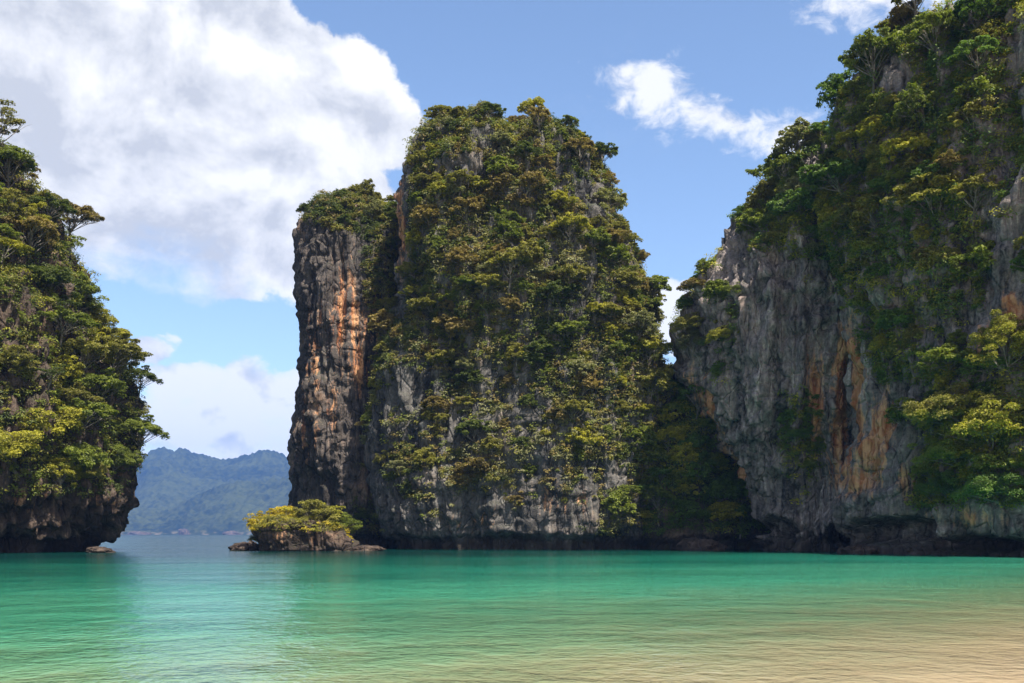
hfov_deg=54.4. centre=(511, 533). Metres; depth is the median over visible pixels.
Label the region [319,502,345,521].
bush
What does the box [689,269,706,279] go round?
shrub
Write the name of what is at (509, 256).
tree
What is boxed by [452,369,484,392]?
tree
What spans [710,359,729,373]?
tree
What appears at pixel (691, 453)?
tree
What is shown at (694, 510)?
tree
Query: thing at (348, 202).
shrub
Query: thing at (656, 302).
tree
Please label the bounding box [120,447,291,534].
hills
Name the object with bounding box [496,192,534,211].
tree
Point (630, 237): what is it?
tree
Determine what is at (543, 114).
tree
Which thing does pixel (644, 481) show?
shrub
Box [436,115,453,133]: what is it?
shrub
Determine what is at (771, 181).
shrub
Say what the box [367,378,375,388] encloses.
shrub
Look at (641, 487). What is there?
tree
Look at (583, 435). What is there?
tree
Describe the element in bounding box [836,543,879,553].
boulder
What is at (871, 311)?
shrub
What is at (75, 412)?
tree
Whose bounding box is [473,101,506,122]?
tree
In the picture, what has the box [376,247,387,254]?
shrub
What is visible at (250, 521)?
bush
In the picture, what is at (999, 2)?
shrub
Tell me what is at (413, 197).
tree
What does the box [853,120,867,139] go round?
shrub
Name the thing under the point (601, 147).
tree
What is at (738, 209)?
tree
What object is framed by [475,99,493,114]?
tree
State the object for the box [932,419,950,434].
shrub
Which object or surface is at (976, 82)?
tree
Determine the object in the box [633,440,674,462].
tree
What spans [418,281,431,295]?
shrub
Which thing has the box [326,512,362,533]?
bush
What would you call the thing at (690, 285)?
tree
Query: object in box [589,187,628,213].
tree
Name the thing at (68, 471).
tree
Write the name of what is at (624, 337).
tree
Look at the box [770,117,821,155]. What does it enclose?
tree
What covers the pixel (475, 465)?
tree
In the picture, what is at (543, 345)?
tree
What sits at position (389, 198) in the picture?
shrub
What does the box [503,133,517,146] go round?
shrub
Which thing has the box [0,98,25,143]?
tree
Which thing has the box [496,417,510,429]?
tree
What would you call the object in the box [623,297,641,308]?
shrub
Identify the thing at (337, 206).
shrub
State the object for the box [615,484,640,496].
tree
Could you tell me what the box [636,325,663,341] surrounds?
tree
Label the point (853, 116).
shrub
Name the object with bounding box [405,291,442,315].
tree
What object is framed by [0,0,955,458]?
sky
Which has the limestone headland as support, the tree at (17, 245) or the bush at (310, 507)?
the tree at (17, 245)
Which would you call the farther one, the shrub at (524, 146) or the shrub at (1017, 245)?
the shrub at (524, 146)
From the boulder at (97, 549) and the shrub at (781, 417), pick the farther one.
the shrub at (781, 417)
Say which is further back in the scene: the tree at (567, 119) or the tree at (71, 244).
the tree at (567, 119)
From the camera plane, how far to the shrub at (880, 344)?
109.65 m
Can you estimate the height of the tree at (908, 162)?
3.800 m
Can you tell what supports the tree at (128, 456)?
on the limestone headland
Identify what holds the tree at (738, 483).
on the wooded hill at (671, 540)
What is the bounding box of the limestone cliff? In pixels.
[669,2,1023,556]
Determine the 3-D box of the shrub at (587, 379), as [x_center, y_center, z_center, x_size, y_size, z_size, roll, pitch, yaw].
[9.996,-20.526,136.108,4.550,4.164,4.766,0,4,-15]
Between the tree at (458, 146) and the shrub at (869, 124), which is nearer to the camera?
the shrub at (869, 124)
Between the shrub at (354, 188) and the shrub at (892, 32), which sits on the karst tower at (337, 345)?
the shrub at (354, 188)
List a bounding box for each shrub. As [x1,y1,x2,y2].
[315,206,326,212]
[331,204,343,212]
[338,198,354,208]
[346,184,359,192]
[346,213,356,219]
[354,418,368,427]
[360,411,371,420]
[366,194,380,202]
[366,200,385,213]
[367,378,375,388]
[371,192,383,199]
[373,338,393,351]
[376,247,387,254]
[382,472,397,480]
[383,193,394,201]
[385,201,397,208]
[385,241,397,248]
[386,262,393,271]
[389,324,405,338]
[404,227,424,246]
[407,329,422,338]
[408,173,432,186]
[411,149,429,162]
[411,163,422,173]
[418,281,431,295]
[418,343,434,351]
[425,142,439,151]
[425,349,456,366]
[426,181,454,199]
[426,247,444,260]
[430,235,447,248]
[432,173,445,180]
[433,413,450,422]
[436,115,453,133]
[437,290,459,303]
[444,318,476,337]
[445,180,465,196]
[446,118,466,132]
[450,136,463,143]
[452,274,473,286]
[453,308,474,322]
[453,353,477,369]
[457,127,468,139]
[461,192,470,199]
[469,178,491,187]
[473,193,484,201]
[475,260,504,273]
[476,194,495,199]
[478,248,496,259]
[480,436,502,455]
[482,302,495,310]
[484,236,497,240]
[485,242,499,248]
[490,129,517,149]
[490,244,506,255]
[493,328,511,345]
[493,350,505,358]
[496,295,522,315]
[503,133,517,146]
[504,148,525,156]
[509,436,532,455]
[510,136,542,156]
[510,168,523,176]
[513,114,525,123]
[515,277,534,298]
[519,349,549,368]
[528,239,552,258]
[531,265,552,276]
[532,196,548,205]
[532,284,547,292]
[532,333,549,342]
[534,154,554,167]
[536,317,550,332]
[538,367,555,376]
[541,310,556,317]
[544,270,563,279]
[548,151,557,158]
[548,327,564,335]
[549,264,563,271]
[556,128,567,134]
[565,125,576,138]
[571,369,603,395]
[576,250,589,259]
[589,214,609,229]
[590,158,603,169]
[598,302,625,319]
[599,348,616,359]
[607,340,630,355]
[609,375,627,388]
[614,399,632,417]
[615,290,630,304]
[618,264,637,271]
[618,358,633,368]
[620,367,630,380]
[621,425,637,439]
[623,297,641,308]
[629,242,639,252]
[629,288,646,304]
[632,402,654,413]
[634,249,650,262]
[635,269,645,275]
[635,471,652,485]
[636,270,649,291]
[638,508,653,518]
[649,308,666,322]
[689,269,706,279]
[694,257,710,271]
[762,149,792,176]
[763,176,779,189]
[776,411,795,423]
[780,166,799,188]
[791,388,819,399]
[800,224,818,237]
[809,436,826,453]
[811,183,834,211]
[816,203,833,223]
[835,129,858,144]
[836,88,849,101]
[838,80,865,97]
[846,101,868,124]
[847,236,886,259]
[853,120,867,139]
[855,114,896,142]
[856,93,882,116]
[863,262,887,281]
[866,174,895,192]
[868,333,889,352]
[869,306,881,312]
[874,19,895,35]
[877,92,905,109]
[878,26,900,35]
[878,111,893,130]
[882,338,904,356]
[883,29,902,51]
[885,1,923,27]
[900,323,923,344]
[909,224,933,242]
[909,246,930,261]
[910,159,951,180]
[910,460,938,478]
[911,245,941,268]
[915,28,943,45]
[921,184,949,205]
[925,294,940,304]
[928,149,967,172]
[932,144,954,159]
[932,363,959,390]
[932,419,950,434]
[934,179,963,196]
[936,111,964,132]
[940,244,961,260]
[944,54,971,67]
[944,437,979,461]
[946,70,957,79]
[958,349,1017,375]
[966,403,981,412]
[967,21,1003,41]
[968,43,992,65]
[990,481,1023,504]
[991,103,1013,115]
[992,0,1022,12]
[1008,96,1021,113]
[1008,109,1023,127]
[1008,486,1023,502]
[1009,249,1023,272]
[1013,231,1023,249]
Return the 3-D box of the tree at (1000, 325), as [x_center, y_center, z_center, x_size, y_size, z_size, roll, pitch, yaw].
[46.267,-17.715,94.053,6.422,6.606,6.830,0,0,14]
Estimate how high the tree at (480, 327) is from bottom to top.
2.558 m
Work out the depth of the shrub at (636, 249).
146.27 m
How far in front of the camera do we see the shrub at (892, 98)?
106.93 m
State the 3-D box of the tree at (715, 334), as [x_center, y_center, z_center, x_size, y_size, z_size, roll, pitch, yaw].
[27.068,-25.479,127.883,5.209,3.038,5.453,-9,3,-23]
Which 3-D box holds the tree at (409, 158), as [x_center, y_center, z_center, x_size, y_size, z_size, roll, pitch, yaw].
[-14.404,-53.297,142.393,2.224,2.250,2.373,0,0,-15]
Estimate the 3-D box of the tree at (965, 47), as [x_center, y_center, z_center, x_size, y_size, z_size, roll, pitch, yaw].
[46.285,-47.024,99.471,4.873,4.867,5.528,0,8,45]
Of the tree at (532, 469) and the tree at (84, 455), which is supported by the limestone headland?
the tree at (84, 455)
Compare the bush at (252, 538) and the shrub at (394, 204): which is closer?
the bush at (252, 538)
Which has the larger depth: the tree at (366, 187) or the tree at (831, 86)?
the tree at (366, 187)
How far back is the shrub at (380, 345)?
144.03 m
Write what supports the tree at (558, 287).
on the karst tower at (491, 519)
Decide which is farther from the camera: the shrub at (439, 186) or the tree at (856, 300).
the shrub at (439, 186)
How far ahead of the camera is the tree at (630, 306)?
139.35 m
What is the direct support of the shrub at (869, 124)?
on the limestone cliff
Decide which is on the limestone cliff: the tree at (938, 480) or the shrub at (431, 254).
the tree at (938, 480)
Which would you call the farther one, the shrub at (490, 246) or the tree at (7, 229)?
the shrub at (490, 246)
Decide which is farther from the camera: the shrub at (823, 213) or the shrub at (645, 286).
the shrub at (645, 286)
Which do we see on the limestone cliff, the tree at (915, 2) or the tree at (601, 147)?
the tree at (915, 2)
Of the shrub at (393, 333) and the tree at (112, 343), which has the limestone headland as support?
the tree at (112, 343)
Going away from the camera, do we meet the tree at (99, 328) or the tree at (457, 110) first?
the tree at (99, 328)
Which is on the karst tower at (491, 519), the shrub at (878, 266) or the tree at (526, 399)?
the tree at (526, 399)
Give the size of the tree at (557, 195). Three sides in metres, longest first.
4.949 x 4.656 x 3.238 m
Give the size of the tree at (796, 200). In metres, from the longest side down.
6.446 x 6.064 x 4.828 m
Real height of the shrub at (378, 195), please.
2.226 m
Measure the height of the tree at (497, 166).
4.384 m
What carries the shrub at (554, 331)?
on the karst tower at (491, 519)
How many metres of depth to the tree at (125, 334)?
129.57 m
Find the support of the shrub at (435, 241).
on the karst tower at (491, 519)
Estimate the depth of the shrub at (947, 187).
100.40 m
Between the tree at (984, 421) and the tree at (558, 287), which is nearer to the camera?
the tree at (984, 421)
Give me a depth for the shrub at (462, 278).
135.19 m
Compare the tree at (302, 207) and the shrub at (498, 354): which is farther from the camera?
the tree at (302, 207)
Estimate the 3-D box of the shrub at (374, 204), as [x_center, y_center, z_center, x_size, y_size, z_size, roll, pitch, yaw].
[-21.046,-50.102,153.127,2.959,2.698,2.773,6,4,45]
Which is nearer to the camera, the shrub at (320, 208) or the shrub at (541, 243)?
the shrub at (541, 243)
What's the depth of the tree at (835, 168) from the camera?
113.07 m
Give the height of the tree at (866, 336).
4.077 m
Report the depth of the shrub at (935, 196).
101.75 m
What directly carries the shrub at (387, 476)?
on the karst tower at (491, 519)
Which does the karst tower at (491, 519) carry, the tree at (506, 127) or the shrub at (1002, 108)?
the tree at (506, 127)
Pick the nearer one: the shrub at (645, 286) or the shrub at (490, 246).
the shrub at (490, 246)
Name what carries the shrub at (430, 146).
on the karst tower at (491, 519)
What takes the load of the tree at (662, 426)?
on the wooded hill at (671, 540)
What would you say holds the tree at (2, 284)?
on the limestone headland
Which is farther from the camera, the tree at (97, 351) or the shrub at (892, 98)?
the tree at (97, 351)
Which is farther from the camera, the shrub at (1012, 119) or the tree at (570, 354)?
the tree at (570, 354)
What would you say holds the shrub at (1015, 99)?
on the limestone cliff
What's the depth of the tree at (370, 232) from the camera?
150.99 m
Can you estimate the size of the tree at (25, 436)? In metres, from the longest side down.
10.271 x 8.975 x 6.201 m
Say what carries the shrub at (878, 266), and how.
on the limestone cliff
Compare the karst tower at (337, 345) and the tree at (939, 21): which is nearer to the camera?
the tree at (939, 21)
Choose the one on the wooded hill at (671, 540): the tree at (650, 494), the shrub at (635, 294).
the tree at (650, 494)
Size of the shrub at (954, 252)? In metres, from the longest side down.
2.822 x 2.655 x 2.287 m
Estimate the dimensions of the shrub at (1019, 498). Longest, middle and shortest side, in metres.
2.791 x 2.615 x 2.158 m
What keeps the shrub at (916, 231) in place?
on the limestone cliff
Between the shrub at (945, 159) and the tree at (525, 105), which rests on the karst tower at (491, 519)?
the tree at (525, 105)
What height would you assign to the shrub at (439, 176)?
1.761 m
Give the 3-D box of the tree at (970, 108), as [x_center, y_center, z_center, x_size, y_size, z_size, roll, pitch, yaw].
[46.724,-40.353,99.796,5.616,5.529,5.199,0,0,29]
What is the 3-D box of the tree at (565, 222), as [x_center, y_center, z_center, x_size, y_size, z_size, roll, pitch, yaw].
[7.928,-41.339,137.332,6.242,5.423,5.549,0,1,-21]
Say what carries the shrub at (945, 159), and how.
on the limestone cliff
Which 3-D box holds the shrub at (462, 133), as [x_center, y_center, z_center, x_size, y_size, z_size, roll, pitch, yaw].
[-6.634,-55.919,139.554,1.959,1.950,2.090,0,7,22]
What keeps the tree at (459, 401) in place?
on the karst tower at (491, 519)
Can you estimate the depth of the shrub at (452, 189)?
136.69 m
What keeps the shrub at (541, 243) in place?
on the karst tower at (491, 519)
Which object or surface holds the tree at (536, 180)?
on the undergrowth at (445, 140)
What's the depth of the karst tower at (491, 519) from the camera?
137.57 m
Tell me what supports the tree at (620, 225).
on the karst tower at (491, 519)
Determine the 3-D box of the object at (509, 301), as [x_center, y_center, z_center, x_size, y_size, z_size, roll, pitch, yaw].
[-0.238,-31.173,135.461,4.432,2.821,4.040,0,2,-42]
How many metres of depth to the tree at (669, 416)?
138.87 m
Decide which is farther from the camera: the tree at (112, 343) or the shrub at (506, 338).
the shrub at (506, 338)
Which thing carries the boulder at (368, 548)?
in the sea
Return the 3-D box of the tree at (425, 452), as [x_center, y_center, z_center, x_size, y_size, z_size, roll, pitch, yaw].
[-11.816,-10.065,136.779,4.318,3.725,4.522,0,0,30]
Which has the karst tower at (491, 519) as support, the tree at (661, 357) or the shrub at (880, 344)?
the tree at (661, 357)
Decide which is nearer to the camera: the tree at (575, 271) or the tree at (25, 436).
the tree at (25, 436)
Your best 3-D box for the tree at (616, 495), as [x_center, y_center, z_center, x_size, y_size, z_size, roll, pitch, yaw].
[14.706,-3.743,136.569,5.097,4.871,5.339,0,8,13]
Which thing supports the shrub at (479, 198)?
on the karst tower at (491, 519)
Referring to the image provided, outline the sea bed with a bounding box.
[170,592,1023,682]
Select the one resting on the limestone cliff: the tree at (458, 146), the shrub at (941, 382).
the shrub at (941, 382)
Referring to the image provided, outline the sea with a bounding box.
[0,535,1023,682]
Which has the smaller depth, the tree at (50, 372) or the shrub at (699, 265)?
the tree at (50, 372)
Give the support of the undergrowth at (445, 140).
on the karst tower at (491, 519)
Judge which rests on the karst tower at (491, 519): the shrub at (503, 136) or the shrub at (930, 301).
the shrub at (503, 136)
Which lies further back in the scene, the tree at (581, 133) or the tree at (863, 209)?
the tree at (581, 133)
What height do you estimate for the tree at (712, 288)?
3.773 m
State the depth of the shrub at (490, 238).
136.58 m
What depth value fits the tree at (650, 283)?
144.71 m
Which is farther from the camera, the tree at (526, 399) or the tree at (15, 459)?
the tree at (526, 399)
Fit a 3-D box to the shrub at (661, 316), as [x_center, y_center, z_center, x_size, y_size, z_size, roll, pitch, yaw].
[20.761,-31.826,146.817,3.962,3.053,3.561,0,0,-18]
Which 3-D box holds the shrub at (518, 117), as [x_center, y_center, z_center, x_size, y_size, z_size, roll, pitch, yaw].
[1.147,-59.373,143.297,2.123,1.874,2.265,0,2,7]
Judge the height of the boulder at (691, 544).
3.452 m
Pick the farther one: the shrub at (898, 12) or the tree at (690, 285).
the tree at (690, 285)
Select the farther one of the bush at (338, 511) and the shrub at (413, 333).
the shrub at (413, 333)
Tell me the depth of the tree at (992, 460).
94.14 m
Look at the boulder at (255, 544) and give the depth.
133.48 m
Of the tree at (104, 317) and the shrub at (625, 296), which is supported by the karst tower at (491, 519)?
the shrub at (625, 296)
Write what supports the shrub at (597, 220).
on the karst tower at (491, 519)
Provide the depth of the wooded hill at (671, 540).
139.49 m
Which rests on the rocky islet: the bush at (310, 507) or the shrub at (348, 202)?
the bush at (310, 507)
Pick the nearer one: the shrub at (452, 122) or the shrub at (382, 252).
the shrub at (452, 122)
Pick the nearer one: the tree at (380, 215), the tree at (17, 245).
the tree at (17, 245)
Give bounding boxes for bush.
[242,510,275,527]
[247,535,257,541]
[265,505,298,516]
[282,507,298,514]
[292,499,340,524]
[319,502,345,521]
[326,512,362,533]
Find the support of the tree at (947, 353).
on the limestone cliff
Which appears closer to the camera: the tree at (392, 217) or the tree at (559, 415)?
the tree at (559, 415)
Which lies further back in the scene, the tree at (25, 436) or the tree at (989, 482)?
the tree at (25, 436)
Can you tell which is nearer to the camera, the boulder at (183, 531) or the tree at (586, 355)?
the tree at (586, 355)
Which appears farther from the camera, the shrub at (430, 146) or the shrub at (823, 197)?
the shrub at (430, 146)
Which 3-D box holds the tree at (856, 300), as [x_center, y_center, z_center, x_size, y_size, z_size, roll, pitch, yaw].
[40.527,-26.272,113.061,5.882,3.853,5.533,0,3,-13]
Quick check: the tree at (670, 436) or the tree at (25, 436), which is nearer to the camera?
the tree at (25, 436)
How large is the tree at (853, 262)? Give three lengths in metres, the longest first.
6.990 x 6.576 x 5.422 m
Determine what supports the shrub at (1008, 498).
on the limestone cliff
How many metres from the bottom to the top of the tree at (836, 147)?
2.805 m
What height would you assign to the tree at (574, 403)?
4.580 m
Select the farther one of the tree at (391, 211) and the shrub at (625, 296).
the tree at (391, 211)
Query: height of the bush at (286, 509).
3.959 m
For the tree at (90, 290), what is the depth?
126.16 m
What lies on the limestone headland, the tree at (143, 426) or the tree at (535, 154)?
the tree at (143, 426)
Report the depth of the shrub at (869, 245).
108.17 m
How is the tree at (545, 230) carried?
on the karst tower at (491, 519)
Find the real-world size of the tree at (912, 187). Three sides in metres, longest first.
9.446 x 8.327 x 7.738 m
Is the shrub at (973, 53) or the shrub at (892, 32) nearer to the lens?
the shrub at (973, 53)
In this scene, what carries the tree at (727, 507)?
on the wooded hill at (671, 540)
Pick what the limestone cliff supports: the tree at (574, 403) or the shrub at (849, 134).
the shrub at (849, 134)
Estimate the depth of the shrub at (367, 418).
146.20 m
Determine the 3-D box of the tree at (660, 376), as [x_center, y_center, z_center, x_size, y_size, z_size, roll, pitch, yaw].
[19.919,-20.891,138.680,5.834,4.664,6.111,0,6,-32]
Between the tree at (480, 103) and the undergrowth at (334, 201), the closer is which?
the tree at (480, 103)
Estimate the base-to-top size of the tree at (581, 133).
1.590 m
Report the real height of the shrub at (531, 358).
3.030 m
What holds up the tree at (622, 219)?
on the undergrowth at (445, 140)
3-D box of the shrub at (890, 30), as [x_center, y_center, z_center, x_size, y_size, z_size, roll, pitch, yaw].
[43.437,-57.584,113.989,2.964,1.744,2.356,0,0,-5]
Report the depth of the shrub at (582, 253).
137.11 m
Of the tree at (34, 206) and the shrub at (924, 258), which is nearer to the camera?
the shrub at (924, 258)
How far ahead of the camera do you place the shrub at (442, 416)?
136.42 m
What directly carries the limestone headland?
in the sea
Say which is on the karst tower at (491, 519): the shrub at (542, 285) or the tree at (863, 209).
the shrub at (542, 285)
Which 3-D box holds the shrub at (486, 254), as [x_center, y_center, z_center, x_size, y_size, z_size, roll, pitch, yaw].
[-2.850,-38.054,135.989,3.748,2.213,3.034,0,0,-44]
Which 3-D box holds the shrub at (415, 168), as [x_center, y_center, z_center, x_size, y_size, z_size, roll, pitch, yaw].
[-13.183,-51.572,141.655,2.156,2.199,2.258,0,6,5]
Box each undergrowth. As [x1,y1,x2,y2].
[0,137,146,499]
[246,514,350,532]
[298,186,399,536]
[359,104,677,537]
[640,388,769,538]
[668,0,1023,511]
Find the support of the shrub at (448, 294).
on the karst tower at (491, 519)
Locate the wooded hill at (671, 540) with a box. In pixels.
[644,397,770,549]
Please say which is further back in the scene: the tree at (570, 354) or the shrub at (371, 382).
the shrub at (371, 382)
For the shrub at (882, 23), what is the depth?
117.48 m
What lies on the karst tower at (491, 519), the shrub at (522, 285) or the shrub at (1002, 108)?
the shrub at (522, 285)
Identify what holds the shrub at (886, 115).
on the limestone cliff
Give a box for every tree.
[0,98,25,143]
[0,144,37,189]
[0,148,40,181]
[0,182,6,203]
[0,187,34,219]
[0,215,59,272]
[0,223,23,239]
[0,235,34,270]
[0,277,12,294]
[0,344,41,373]
[0,426,43,477]
[9,436,33,481]
[14,202,52,232]
[15,406,86,436]
[25,189,70,216]
[27,264,86,293]
[28,192,76,217]
[33,364,69,387]
[36,305,101,347]
[40,288,80,310]
[43,457,82,487]
[46,442,113,471]
[47,350,84,386]
[54,235,86,257]
[55,382,106,408]
[55,397,118,447]
[57,332,116,376]
[60,198,104,235]
[61,367,127,398]
[69,462,109,479]
[72,272,109,310]
[85,322,105,339]
[86,333,152,372]
[87,297,121,336]
[98,326,132,343]
[104,349,139,380]
[110,443,147,470]
[114,414,170,459]
[122,365,163,402]
[141,403,150,415]
[296,200,311,212]
[318,216,331,223]
[333,191,345,196]
[337,214,353,226]
[353,510,374,520]
[358,178,375,195]
[366,308,399,335]
[367,229,379,236]
[367,271,385,284]
[372,449,396,467]
[373,211,387,221]
[373,354,383,362]
[382,203,396,219]
[385,460,408,476]
[386,296,398,306]
[387,215,397,223]
[395,257,422,277]
[398,285,418,298]
[400,482,414,493]
[404,154,415,165]
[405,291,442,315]
[406,189,427,203]
[409,203,446,226]
[410,447,439,467]
[419,395,452,412]
[421,409,433,420]
[423,104,451,119]
[432,312,459,343]
[444,241,480,272]
[445,168,479,195]
[446,196,485,236]
[446,226,461,239]
[446,467,475,486]
[447,106,467,117]
[452,141,462,149]
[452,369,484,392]
[452,396,476,414]
[454,419,496,453]
[454,457,496,478]
[458,236,473,243]
[466,272,508,295]
[471,114,481,121]
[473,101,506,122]
[473,325,488,342]
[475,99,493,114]
[481,165,520,198]
[483,154,518,179]
[485,247,536,293]
[489,218,524,239]
[494,209,525,222]
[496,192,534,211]
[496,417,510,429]
[500,373,517,386]
[501,124,509,130]
[505,115,516,122]
[505,342,528,367]
[505,495,523,512]
[511,238,545,266]
[517,96,548,115]
[517,226,532,239]
[518,393,537,407]
[519,171,548,196]
[521,463,538,473]
[522,338,564,357]
[523,105,551,132]
[528,152,545,161]
[534,226,560,241]
[536,279,580,302]
[538,429,551,439]
[544,401,576,428]
[548,186,578,207]
[548,212,592,248]
[550,319,588,335]
[553,261,595,285]
[556,399,591,427]
[557,114,578,126]
[559,137,596,169]
[564,422,603,448]
[565,352,581,359]
[568,357,596,375]
[572,447,587,461]
[575,129,585,136]
[580,226,611,247]
[580,350,591,362]
[586,301,608,319]
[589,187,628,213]
[594,141,618,162]
[599,227,631,243]
[600,241,630,272]
[600,490,636,523]
[601,322,617,342]
[602,424,614,446]
[603,170,619,187]
[610,221,629,232]
[610,267,645,287]
[613,322,645,334]
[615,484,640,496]
[616,230,642,247]
[617,329,642,361]
[618,216,629,228]
[620,310,661,353]
[626,302,638,313]
[630,335,673,368]
[630,424,658,446]
[632,481,648,491]
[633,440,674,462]
[635,367,678,394]
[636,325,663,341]
[640,276,661,292]
[642,485,676,525]
[643,295,663,310]
[647,274,671,297]
[647,466,673,486]
[650,289,666,301]
[652,408,677,431]
[653,417,672,431]
[655,429,684,451]
[656,350,668,366]
[658,402,689,422]
[658,425,688,441]
[662,368,674,378]
[667,442,698,466]
[668,500,711,520]
[669,311,704,333]
[669,377,684,396]
[669,483,699,506]
[675,293,692,308]
[675,325,703,355]
[676,277,705,298]
[677,384,704,419]
[678,432,709,451]
[681,449,716,479]
[689,417,716,448]
[701,279,729,302]
[705,324,739,343]
[706,500,746,526]
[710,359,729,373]
[715,472,741,482]
[719,281,740,296]
[724,504,752,538]
[728,479,748,503]
[731,205,743,217]
[735,199,778,233]
[742,179,778,212]
[745,164,770,180]
[763,154,808,181]
[763,221,787,246]
[766,192,796,221]
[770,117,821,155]
[773,183,822,221]
[776,424,814,443]
[780,169,819,196]
[787,403,823,440]
[794,456,818,469]
[797,157,868,195]
[802,121,832,148]
[815,70,851,116]
[815,143,843,164]
[830,140,843,150]
[837,26,905,104]
[838,254,871,288]
[839,291,873,319]
[848,186,884,232]
[852,325,875,342]
[854,343,868,353]
[874,307,914,331]
[879,131,936,164]
[879,172,961,234]
[884,396,927,432]
[891,0,923,21]
[891,82,946,129]
[893,9,965,54]
[898,381,1015,435]
[899,147,932,171]
[907,428,987,466]
[912,389,1023,450]
[914,469,964,499]
[916,342,976,370]
[921,76,937,90]
[945,328,967,345]
[947,34,1003,71]
[947,97,1007,159]
[947,239,995,284]
[947,465,1023,508]
[948,0,1017,38]
[949,173,1006,230]
[952,75,999,103]
[965,309,1023,374]
[968,444,1023,475]
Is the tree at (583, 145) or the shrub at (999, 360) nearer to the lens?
the shrub at (999, 360)
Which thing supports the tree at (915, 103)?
on the limestone cliff
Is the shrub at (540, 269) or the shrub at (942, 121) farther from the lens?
the shrub at (540, 269)
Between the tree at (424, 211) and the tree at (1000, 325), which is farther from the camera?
the tree at (424, 211)
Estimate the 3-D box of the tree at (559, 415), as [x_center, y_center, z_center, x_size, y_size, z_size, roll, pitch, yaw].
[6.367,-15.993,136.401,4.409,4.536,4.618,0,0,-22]
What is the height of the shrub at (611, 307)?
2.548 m
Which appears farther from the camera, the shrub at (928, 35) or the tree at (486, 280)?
the tree at (486, 280)
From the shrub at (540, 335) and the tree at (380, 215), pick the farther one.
the tree at (380, 215)
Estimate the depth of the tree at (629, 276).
138.09 m
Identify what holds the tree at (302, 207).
on the karst tower at (337, 345)
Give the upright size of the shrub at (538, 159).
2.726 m
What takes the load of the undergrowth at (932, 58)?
on the limestone cliff
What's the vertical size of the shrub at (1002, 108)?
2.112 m
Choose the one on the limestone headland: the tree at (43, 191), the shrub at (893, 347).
the tree at (43, 191)
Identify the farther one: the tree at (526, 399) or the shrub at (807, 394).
the tree at (526, 399)
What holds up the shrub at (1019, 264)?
on the limestone cliff
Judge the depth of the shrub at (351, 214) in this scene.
152.91 m
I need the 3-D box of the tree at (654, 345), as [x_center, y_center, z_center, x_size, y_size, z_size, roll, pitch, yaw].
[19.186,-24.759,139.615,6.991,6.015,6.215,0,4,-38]
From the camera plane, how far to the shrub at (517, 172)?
138.18 m
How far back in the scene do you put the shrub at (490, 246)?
135.61 m
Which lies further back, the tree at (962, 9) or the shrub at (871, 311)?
the shrub at (871, 311)
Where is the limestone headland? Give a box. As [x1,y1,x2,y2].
[0,144,144,552]
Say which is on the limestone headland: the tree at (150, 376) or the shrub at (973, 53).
the tree at (150, 376)
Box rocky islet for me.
[251,517,361,550]
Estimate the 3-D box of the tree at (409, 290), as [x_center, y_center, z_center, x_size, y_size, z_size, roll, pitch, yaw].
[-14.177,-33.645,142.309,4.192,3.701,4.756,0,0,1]
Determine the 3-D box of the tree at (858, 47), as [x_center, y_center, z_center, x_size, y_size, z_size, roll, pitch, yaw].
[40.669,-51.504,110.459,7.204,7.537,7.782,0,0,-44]
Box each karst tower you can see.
[287,195,401,547]
[364,109,671,549]
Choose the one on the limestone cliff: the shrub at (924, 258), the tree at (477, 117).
the shrub at (924, 258)
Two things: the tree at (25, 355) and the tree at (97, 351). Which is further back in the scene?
the tree at (97, 351)
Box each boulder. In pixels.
[85,546,115,552]
[126,531,150,534]
[178,528,189,534]
[222,530,241,534]
[228,542,255,550]
[248,540,258,549]
[352,545,386,550]
[676,537,728,550]
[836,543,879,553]
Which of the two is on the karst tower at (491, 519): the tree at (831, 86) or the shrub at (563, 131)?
the shrub at (563, 131)
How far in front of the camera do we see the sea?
30.21 m
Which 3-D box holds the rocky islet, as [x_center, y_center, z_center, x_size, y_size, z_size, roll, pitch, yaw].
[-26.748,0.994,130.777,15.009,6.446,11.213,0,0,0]
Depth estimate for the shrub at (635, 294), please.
140.05 m
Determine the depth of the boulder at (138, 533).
3051.00 m
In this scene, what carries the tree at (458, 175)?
on the karst tower at (491, 519)
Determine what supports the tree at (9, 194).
on the limestone headland
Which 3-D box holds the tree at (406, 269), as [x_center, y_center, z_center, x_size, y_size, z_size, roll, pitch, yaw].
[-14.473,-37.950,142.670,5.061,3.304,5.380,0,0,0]
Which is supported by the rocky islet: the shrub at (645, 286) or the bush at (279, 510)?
the bush at (279, 510)
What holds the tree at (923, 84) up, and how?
on the limestone cliff
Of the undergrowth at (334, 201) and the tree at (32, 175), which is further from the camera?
the undergrowth at (334, 201)
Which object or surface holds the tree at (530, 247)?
on the karst tower at (491, 519)
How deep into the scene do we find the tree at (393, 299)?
147.01 m
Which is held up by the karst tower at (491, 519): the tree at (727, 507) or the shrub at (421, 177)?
the shrub at (421, 177)
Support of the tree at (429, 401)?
on the karst tower at (491, 519)

